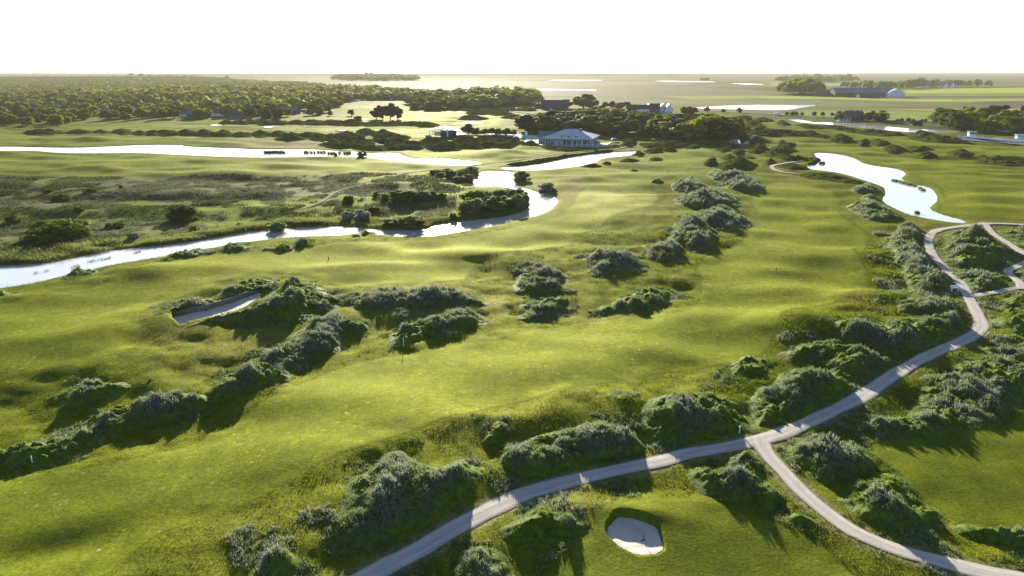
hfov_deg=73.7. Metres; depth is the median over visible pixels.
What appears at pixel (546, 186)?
bush
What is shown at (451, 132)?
range shelter
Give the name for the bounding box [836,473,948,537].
dune mound
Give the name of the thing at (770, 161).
dune mound
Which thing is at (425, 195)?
bush
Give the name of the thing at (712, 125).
broadleaf tree
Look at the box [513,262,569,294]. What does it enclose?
dune mound
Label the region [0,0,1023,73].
sky
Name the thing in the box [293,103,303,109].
broadleaf tree
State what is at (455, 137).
dune mound
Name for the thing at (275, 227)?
bush
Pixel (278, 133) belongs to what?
dune mound
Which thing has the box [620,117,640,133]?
broadleaf tree
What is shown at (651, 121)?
broadleaf tree
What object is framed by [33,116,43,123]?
broadleaf tree
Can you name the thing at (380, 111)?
broadleaf tree
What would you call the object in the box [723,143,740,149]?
dune mound
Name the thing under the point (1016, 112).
broadleaf tree
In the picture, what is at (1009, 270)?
loop path
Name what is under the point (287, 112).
broadleaf tree
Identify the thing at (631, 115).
broadleaf tree
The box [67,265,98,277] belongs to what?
bush
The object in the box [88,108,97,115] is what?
broadleaf tree
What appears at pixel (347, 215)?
bush
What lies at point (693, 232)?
dune mound
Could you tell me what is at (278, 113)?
tree
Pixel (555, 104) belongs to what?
barn
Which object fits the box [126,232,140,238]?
bush
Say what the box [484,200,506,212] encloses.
bush
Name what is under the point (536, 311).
bush
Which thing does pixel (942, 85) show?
farmhouse
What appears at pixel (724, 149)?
dune mound
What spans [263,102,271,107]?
broadleaf tree
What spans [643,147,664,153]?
dune mound
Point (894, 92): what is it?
farm shed
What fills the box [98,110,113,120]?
broadleaf tree
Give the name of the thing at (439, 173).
bush
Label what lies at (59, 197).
bush
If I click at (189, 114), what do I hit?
village house
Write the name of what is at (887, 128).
canal
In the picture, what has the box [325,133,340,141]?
dune mound
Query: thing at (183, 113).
village house
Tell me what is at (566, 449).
dune mound
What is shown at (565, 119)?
broadleaf tree
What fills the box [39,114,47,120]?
broadleaf tree
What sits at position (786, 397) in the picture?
dune mound
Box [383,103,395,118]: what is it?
broadleaf tree
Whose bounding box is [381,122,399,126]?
dune mound
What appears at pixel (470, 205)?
bush
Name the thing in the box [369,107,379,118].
broadleaf tree
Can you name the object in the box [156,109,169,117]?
broadleaf tree
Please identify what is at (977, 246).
dune mound
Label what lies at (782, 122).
dune mound
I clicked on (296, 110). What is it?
village house
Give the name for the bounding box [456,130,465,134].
range apron
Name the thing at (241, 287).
dune mound
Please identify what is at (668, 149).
dune mound
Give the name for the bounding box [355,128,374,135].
dune mound
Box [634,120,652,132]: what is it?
house
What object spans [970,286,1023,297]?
link path
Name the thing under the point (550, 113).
broadleaf tree
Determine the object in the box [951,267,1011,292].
dune mound
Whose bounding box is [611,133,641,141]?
dune mound
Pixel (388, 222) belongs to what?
bush
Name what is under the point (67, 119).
broadleaf tree
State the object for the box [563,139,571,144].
window
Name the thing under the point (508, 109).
dune mound
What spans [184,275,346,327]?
dune mound
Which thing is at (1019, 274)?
dune mound
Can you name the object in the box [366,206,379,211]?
bush
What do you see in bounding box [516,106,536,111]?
dune mound
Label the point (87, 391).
dune mound
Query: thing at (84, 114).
broadleaf tree
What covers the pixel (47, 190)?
bush
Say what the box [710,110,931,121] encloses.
road
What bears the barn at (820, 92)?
on the ground at (122, 514)
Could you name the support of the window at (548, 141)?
in the clubhouse
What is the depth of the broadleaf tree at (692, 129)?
469.53 m
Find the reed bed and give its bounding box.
[0,205,525,262]
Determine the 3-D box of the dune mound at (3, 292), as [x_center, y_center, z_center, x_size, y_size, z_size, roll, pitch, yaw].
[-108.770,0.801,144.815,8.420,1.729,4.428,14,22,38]
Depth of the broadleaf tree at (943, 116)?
585.78 m
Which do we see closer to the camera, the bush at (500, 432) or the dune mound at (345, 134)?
the bush at (500, 432)
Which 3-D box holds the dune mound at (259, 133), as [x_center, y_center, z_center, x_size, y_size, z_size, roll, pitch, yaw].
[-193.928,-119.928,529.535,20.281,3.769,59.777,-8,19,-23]
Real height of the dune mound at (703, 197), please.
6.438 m
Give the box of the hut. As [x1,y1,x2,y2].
[836,117,850,121]
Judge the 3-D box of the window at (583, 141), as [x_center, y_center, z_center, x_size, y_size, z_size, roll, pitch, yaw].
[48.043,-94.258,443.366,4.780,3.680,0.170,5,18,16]
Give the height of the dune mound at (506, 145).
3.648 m
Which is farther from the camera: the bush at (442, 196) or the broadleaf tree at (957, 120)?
the broadleaf tree at (957, 120)
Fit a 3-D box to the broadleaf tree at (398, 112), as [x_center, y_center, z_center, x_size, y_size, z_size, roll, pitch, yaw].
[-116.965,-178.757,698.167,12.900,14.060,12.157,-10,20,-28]
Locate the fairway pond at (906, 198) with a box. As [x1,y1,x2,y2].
[808,153,964,222]
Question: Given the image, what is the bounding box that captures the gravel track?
[349,222,989,575]
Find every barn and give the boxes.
[541,100,568,109]
[813,90,829,95]
[856,93,879,97]
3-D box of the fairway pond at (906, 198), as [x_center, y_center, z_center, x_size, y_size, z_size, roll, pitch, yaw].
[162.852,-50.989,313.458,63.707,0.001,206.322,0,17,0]
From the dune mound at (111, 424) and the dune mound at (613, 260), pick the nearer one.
the dune mound at (111, 424)
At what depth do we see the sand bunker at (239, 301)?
136.58 m
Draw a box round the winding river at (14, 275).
[0,171,557,287]
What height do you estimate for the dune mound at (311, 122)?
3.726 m
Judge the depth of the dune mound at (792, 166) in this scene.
338.32 m
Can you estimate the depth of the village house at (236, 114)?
717.86 m
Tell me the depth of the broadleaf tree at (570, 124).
528.87 m
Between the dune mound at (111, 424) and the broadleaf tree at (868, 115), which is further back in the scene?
the broadleaf tree at (868, 115)
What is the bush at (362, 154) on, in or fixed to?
on the ground at (122, 514)
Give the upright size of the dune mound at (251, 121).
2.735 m
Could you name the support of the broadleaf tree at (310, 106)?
on the ground at (122, 514)
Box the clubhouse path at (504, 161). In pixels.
[393,146,627,175]
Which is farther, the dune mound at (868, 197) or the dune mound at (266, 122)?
the dune mound at (266, 122)
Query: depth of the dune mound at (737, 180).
289.02 m
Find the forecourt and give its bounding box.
[524,137,538,145]
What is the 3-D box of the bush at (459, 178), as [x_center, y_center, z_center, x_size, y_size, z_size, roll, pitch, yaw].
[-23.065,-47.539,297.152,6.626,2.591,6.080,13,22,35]
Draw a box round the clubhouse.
[537,129,611,147]
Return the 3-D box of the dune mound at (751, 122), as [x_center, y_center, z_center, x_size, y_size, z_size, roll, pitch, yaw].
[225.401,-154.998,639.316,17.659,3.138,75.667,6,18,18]
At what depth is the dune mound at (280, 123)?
627.00 m
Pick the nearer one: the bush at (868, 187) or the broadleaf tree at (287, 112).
the bush at (868, 187)
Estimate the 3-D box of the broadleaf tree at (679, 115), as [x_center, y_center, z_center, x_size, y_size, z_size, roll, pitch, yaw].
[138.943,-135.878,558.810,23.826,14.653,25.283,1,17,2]
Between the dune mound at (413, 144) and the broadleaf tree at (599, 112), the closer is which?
the dune mound at (413, 144)
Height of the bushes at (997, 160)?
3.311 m
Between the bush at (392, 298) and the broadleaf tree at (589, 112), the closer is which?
the bush at (392, 298)
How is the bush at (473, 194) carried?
on the ground at (122, 514)
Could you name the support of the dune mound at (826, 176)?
on the ground at (122, 514)
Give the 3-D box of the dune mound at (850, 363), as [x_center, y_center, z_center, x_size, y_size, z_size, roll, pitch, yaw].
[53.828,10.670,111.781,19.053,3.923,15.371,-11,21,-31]
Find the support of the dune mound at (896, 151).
on the ground at (122, 514)
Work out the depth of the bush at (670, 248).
177.35 m
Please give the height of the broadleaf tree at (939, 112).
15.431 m
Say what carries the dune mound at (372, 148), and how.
on the ground at (122, 514)
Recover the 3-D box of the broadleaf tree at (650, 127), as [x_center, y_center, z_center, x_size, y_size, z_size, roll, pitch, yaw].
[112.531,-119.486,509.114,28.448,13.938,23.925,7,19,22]
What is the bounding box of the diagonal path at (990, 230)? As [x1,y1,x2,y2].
[982,223,1023,255]
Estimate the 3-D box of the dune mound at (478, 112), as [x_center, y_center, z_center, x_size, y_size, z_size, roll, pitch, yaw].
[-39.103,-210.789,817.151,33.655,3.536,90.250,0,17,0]
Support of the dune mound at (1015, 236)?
on the ground at (122, 514)
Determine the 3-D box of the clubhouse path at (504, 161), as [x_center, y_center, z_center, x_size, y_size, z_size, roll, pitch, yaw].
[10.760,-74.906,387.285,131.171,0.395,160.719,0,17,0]
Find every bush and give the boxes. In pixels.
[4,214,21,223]
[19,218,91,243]
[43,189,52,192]
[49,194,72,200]
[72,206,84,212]
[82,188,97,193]
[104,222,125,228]
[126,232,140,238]
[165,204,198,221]
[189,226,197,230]
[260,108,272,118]
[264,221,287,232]
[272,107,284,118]
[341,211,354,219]
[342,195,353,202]
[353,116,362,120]
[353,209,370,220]
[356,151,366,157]
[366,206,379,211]
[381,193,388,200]
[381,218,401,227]
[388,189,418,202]
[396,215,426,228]
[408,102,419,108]
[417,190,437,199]
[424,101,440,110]
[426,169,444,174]
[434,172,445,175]
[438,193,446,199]
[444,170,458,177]
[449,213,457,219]
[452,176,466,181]
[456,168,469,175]
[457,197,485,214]
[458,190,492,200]
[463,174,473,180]
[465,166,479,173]
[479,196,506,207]
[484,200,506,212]
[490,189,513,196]
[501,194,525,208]
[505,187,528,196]
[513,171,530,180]
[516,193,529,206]
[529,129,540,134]
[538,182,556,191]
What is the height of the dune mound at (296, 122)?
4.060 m
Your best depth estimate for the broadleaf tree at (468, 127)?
529.46 m
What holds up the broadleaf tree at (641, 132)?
on the ground at (122, 514)
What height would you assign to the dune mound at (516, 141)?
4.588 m
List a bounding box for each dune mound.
[0,289,10,296]
[0,388,210,470]
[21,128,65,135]
[59,378,131,409]
[64,129,91,133]
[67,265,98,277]
[92,129,111,133]
[111,128,132,134]
[132,130,145,135]
[145,130,158,135]
[158,129,179,136]
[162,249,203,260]
[167,277,275,313]
[178,129,196,136]
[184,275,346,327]
[195,129,215,137]
[206,311,368,400]
[215,129,232,136]
[218,120,232,124]
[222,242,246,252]
[232,120,249,124]
[232,131,251,137]
[245,119,259,123]
[251,129,269,137]
[252,540,303,575]
[256,120,274,125]
[267,130,286,136]
[273,243,294,252]
[274,121,288,125]
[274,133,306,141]
[288,119,305,124]
[295,132,325,138]
[295,237,308,244]
[305,119,325,125]
[308,134,328,141]
[318,140,365,148]
[322,119,344,125]
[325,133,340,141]
[328,448,481,555]
[335,131,365,138]
[336,136,375,145]
[343,119,363,126]
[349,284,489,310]
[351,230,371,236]
[352,144,388,151]
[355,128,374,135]
[362,121,381,126]
[371,129,400,137]
[372,135,389,143]
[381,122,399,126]
[382,141,407,150]
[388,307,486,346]
[389,134,411,142]
[400,121,420,126]
[400,140,426,149]
[416,121,439,127]
[419,136,447,146]
[425,141,465,151]
[447,545,513,575]
[448,135,464,139]
[452,136,482,143]
[457,114,488,120]
[458,107,476,111]
[461,140,485,149]
[465,110,490,114]
[476,135,491,141]
[481,141,499,148]
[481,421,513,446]
[488,110,513,115]
[490,137,507,142]
[494,142,518,148]
[498,419,645,477]
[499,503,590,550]
[500,107,516,111]
[501,114,519,119]
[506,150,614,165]
[507,139,524,143]
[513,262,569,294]
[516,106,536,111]
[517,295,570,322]
[520,140,540,146]
[540,144,620,151]
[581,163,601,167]
[583,246,643,276]
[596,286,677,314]
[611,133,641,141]
[620,138,636,146]
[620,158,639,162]
[632,151,645,156]
[637,390,761,444]
[639,140,726,147]
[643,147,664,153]
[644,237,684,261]
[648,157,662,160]
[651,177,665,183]
[662,146,677,151]
[667,213,720,250]
[671,175,707,193]
[671,186,742,208]
[685,144,701,148]
[687,450,784,509]
[694,204,750,231]
[702,142,719,146]
[704,157,717,166]
[707,167,766,193]
[715,147,731,152]
[715,156,758,170]
[720,154,734,159]
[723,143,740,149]
[727,355,775,376]
[732,148,746,156]
[736,115,751,120]
[738,136,750,142]
[745,120,761,125]
[745,127,830,138]
[745,365,856,426]
[747,143,769,153]
[748,138,764,144]
[751,123,765,128]
[754,117,773,121]
[762,148,814,161]
[766,158,775,164]
[770,145,798,153]
[775,140,786,145]
[776,120,790,125]
[777,338,896,386]
[778,163,809,169]
[780,431,878,485]
[782,142,796,147]
[784,512,822,528]
[793,124,824,129]
[800,172,865,184]
[807,158,820,164]
[816,124,904,136]
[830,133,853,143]
[833,309,968,359]
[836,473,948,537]
[846,199,903,221]
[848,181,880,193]
[851,339,1023,440]
[856,138,869,146]
[860,193,879,200]
[869,138,890,145]
[883,144,907,151]
[887,148,901,153]
[887,220,956,293]
[894,294,963,316]
[903,130,975,144]
[905,146,936,151]
[915,152,936,158]
[938,222,1011,271]
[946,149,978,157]
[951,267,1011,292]
[952,523,1023,547]
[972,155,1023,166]
[989,291,1023,315]
[990,312,1023,334]
[998,224,1023,245]
[1014,267,1023,280]
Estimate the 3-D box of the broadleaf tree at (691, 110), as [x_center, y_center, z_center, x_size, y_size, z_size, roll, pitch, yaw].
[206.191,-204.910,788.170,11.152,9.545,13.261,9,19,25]
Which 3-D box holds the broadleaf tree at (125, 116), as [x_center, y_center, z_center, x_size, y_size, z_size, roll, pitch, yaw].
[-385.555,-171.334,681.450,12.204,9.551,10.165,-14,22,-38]
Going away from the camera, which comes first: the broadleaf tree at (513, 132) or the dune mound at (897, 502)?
the dune mound at (897, 502)
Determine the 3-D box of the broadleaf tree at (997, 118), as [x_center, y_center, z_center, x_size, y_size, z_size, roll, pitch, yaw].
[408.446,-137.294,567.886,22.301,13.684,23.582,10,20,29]
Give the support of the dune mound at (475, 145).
on the ground at (122, 514)
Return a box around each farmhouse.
[915,80,929,87]
[937,82,947,87]
[947,82,954,87]
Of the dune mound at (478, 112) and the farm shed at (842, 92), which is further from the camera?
the farm shed at (842, 92)
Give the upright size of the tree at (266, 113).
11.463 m
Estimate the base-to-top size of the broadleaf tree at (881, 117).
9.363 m
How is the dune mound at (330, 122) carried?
on the ground at (122, 514)
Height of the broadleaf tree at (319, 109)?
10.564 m
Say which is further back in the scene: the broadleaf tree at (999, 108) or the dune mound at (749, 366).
the broadleaf tree at (999, 108)
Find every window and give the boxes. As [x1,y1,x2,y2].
[546,139,553,144]
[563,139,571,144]
[573,140,580,145]
[582,140,589,145]
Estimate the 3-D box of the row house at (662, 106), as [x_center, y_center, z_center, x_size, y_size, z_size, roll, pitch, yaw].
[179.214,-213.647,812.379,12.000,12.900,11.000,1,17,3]
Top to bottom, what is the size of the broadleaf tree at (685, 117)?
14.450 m
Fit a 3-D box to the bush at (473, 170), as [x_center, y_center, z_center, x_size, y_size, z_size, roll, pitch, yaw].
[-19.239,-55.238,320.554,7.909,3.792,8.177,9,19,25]
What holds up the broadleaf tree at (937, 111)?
on the ground at (122, 514)
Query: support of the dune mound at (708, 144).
on the ground at (122, 514)
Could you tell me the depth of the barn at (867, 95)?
1323.44 m
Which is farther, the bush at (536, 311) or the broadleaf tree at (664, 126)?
the broadleaf tree at (664, 126)
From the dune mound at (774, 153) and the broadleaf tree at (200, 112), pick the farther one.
the broadleaf tree at (200, 112)
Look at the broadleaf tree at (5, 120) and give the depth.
614.46 m
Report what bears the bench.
on the dune mound at (912, 260)
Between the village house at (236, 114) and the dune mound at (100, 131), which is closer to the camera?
the dune mound at (100, 131)
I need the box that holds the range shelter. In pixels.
[429,126,459,136]
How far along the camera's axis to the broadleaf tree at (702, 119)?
477.35 m
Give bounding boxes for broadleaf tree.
[0,115,12,125]
[17,116,34,125]
[28,108,42,113]
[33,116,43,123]
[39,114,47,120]
[45,114,63,125]
[57,105,69,109]
[62,112,74,119]
[63,116,71,122]
[75,102,91,109]
[76,109,93,119]
[86,105,100,114]
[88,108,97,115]
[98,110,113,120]
[99,100,112,105]
[118,106,134,116]
[118,112,131,120]
[134,107,148,117]
[149,106,163,115]
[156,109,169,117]
[165,104,181,110]
[167,108,180,117]
[191,108,209,117]
[205,108,212,117]
[244,111,252,116]
[245,107,257,115]
[250,104,262,114]
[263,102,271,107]
[283,108,292,115]
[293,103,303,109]
[305,104,314,110]
[305,109,313,115]
[313,105,323,114]
[337,100,343,106]
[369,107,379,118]
[376,105,387,119]
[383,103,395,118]
[395,106,402,119]
[460,123,474,134]
[471,127,480,134]
[479,128,487,134]
[487,128,494,134]
[494,128,501,133]
[501,128,509,134]
[509,130,517,134]
[514,115,543,131]
[528,116,561,130]
[544,110,560,115]
[555,116,581,128]
[558,120,583,129]
[559,111,577,113]
[572,94,596,107]
[575,114,585,118]
[577,115,606,131]
[582,109,596,115]
[592,111,607,114]
[593,120,613,134]
[596,108,610,112]
[597,116,615,132]
[606,121,636,132]
[608,101,615,107]
[608,117,625,132]
[609,109,630,116]
[612,113,626,117]
[614,103,623,108]
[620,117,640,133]
[627,112,644,118]
[634,114,651,119]
[637,129,645,135]
[644,118,670,136]
[646,114,671,132]
[653,117,676,123]
[655,121,679,138]
[667,119,685,138]
[669,121,707,139]
[673,113,696,117]
[682,108,688,113]
[682,116,697,119]
[685,115,727,138]
[686,106,695,112]
[696,121,728,139]
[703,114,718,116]
[708,121,738,138]
[719,122,746,138]
[728,117,743,123]
[834,114,843,119]
[863,112,872,120]
[872,113,886,122]
[927,107,954,118]
[930,108,952,123]
[934,112,951,127]
[945,112,975,129]
[958,106,975,111]
[962,111,981,127]
[972,112,988,117]
[973,119,995,133]
[975,118,1001,129]
[976,107,998,114]
[986,105,1010,112]
[989,115,1008,121]
[997,110,1014,116]
[998,116,1023,134]
[1010,109,1023,115]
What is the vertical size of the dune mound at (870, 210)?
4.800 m
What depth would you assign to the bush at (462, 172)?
309.35 m
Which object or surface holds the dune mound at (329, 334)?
on the ground at (122, 514)
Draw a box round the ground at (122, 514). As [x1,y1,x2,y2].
[0,74,1023,575]
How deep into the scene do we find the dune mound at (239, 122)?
634.77 m
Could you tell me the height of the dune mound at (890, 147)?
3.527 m
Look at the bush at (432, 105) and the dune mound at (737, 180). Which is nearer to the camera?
the dune mound at (737, 180)
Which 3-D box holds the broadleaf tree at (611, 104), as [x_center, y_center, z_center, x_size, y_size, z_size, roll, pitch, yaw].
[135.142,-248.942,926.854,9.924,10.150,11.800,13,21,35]
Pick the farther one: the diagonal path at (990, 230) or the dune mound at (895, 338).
the diagonal path at (990, 230)
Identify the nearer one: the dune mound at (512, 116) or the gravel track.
the gravel track
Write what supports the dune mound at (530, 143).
on the ground at (122, 514)
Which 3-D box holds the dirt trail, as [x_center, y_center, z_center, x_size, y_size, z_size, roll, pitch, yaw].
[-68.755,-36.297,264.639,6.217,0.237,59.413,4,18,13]
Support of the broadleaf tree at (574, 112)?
on the ground at (122, 514)
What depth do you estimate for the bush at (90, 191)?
269.56 m
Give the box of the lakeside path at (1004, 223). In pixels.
[984,223,1023,224]
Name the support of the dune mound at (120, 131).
on the ground at (122, 514)
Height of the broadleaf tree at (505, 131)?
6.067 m
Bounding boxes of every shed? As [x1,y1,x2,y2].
[828,88,895,96]
[885,88,904,96]
[909,121,923,125]
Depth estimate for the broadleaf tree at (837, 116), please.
672.70 m
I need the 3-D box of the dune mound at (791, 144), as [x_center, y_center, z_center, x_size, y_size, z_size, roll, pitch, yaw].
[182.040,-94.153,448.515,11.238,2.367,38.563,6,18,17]
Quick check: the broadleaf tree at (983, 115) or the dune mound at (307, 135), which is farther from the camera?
the broadleaf tree at (983, 115)
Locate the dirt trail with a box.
[300,183,371,208]
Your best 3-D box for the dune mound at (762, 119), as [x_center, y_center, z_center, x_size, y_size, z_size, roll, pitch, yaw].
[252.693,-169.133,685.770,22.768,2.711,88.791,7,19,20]
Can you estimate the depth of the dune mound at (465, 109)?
874.04 m
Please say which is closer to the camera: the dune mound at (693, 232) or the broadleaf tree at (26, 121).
the dune mound at (693, 232)
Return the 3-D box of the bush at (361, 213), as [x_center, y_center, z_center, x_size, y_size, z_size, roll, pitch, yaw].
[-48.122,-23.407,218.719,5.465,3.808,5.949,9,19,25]
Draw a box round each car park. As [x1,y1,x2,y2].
[483,133,537,137]
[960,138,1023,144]
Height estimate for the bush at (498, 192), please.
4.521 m
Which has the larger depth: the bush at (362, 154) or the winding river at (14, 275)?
the bush at (362, 154)
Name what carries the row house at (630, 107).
on the ground at (122, 514)
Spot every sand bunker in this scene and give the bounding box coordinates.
[173,290,260,323]
[457,121,484,123]
[607,517,662,554]
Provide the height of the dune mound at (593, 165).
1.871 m
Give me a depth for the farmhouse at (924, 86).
2269.29 m
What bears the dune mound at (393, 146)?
on the ground at (122, 514)
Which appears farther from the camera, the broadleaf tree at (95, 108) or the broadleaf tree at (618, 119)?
the broadleaf tree at (95, 108)
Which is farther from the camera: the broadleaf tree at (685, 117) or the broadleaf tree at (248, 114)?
the broadleaf tree at (248, 114)
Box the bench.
[950,285,959,291]
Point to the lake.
(770, 107)
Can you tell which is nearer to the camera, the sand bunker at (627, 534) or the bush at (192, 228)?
the sand bunker at (627, 534)
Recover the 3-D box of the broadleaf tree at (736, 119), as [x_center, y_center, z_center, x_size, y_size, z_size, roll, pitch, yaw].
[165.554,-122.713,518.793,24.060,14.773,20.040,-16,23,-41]
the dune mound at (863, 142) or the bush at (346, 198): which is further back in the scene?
the dune mound at (863, 142)
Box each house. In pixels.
[180,109,191,116]
[186,110,200,117]
[209,108,224,115]
[227,111,245,118]
[285,107,300,113]
[625,104,636,110]
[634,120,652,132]
[636,105,649,112]
[650,103,659,113]
[660,103,665,112]
[664,103,672,113]
[842,110,863,120]
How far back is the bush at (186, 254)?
174.60 m
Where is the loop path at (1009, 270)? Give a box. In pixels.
[1002,261,1023,286]
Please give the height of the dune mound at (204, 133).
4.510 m
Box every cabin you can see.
[967,131,976,135]
[1015,134,1023,138]
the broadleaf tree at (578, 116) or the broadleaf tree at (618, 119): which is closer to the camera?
the broadleaf tree at (618, 119)
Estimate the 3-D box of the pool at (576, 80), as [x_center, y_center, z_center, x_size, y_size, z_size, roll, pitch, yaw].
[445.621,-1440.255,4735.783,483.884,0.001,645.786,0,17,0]
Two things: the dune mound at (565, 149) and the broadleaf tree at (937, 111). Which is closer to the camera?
the dune mound at (565, 149)
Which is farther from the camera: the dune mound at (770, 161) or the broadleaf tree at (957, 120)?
the broadleaf tree at (957, 120)
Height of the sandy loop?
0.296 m
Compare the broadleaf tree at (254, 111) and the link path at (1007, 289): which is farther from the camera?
the broadleaf tree at (254, 111)
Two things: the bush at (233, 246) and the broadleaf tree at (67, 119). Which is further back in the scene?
the broadleaf tree at (67, 119)
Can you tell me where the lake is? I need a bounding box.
[697,105,814,109]
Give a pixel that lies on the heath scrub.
(28, 180)
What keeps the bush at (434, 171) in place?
on the ground at (122, 514)
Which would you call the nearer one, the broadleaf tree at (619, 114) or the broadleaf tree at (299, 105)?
the broadleaf tree at (619, 114)
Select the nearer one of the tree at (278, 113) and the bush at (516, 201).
the bush at (516, 201)
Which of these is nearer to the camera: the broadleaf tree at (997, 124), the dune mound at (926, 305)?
the dune mound at (926, 305)
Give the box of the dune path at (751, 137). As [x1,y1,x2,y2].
[744,135,756,143]
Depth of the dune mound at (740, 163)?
337.54 m
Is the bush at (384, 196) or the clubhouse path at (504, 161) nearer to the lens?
the bush at (384, 196)
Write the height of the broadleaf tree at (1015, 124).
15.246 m
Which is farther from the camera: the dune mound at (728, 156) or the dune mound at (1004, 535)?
the dune mound at (728, 156)
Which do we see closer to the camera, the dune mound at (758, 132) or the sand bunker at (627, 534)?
the sand bunker at (627, 534)
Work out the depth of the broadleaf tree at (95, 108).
749.91 m
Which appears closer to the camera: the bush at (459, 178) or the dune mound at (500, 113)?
the bush at (459, 178)
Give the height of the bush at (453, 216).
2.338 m
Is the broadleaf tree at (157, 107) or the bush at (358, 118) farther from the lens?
the broadleaf tree at (157, 107)
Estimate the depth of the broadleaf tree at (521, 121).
536.31 m
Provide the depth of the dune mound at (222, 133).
524.83 m
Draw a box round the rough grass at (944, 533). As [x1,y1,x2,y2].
[0,227,1023,575]
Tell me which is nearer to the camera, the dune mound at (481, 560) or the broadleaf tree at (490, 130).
the dune mound at (481, 560)
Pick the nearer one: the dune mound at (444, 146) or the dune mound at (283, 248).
the dune mound at (283, 248)
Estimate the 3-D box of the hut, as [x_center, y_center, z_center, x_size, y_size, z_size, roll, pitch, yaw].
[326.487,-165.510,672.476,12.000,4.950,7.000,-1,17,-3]
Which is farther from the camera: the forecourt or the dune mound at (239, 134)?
the dune mound at (239, 134)
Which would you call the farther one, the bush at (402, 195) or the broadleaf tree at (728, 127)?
the broadleaf tree at (728, 127)
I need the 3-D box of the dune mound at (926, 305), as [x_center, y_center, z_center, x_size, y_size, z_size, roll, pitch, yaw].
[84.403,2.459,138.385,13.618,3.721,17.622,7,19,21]
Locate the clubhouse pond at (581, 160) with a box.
[502,151,635,169]
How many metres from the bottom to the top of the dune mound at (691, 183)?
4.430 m
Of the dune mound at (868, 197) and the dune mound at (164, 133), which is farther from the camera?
the dune mound at (164, 133)
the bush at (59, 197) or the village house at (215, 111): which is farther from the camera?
the village house at (215, 111)
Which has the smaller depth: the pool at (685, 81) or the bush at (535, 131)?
the bush at (535, 131)
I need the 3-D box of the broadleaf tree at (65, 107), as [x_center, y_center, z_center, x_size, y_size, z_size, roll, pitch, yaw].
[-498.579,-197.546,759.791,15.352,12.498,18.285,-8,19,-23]
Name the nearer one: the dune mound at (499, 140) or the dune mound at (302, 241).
the dune mound at (302, 241)
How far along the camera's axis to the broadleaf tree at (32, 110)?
694.94 m
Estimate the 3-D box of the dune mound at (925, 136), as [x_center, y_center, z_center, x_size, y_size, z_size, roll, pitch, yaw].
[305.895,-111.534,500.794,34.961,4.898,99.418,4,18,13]
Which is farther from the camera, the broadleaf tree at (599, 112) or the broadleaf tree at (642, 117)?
the broadleaf tree at (599, 112)
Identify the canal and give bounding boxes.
[789,119,954,132]
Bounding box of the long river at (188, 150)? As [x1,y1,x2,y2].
[0,145,480,164]
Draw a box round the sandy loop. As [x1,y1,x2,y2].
[770,159,809,173]
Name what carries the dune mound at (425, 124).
on the ground at (122, 514)
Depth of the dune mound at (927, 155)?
382.12 m
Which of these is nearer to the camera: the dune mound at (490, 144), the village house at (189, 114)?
the dune mound at (490, 144)
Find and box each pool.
[512,88,589,89]
[552,80,600,80]
[671,81,700,81]
[725,139,740,143]
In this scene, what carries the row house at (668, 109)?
on the ground at (122, 514)
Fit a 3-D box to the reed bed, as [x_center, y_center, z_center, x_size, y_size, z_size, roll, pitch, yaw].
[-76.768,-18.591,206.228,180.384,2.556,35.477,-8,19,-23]
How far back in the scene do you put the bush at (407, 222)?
208.22 m
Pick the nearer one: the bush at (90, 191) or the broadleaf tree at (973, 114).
the bush at (90, 191)
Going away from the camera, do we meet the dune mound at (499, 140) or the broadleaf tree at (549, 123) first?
the dune mound at (499, 140)
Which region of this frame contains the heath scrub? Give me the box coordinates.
[0,171,514,263]
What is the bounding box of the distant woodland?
[0,72,992,123]
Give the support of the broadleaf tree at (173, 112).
on the ground at (122, 514)
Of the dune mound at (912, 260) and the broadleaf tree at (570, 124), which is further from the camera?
the broadleaf tree at (570, 124)
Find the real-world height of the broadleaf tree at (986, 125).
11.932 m
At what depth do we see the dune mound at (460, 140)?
463.26 m
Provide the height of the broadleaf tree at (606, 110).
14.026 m
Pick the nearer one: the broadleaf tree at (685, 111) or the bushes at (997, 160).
the bushes at (997, 160)
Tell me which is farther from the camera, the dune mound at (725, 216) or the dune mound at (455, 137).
the dune mound at (455, 137)
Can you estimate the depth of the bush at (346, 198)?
245.83 m
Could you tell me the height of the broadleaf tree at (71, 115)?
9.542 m
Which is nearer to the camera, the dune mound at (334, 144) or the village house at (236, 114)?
the dune mound at (334, 144)
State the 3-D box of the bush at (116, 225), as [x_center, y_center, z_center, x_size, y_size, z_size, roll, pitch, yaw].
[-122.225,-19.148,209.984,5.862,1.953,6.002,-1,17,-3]
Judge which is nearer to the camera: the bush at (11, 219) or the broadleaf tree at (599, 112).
the bush at (11, 219)

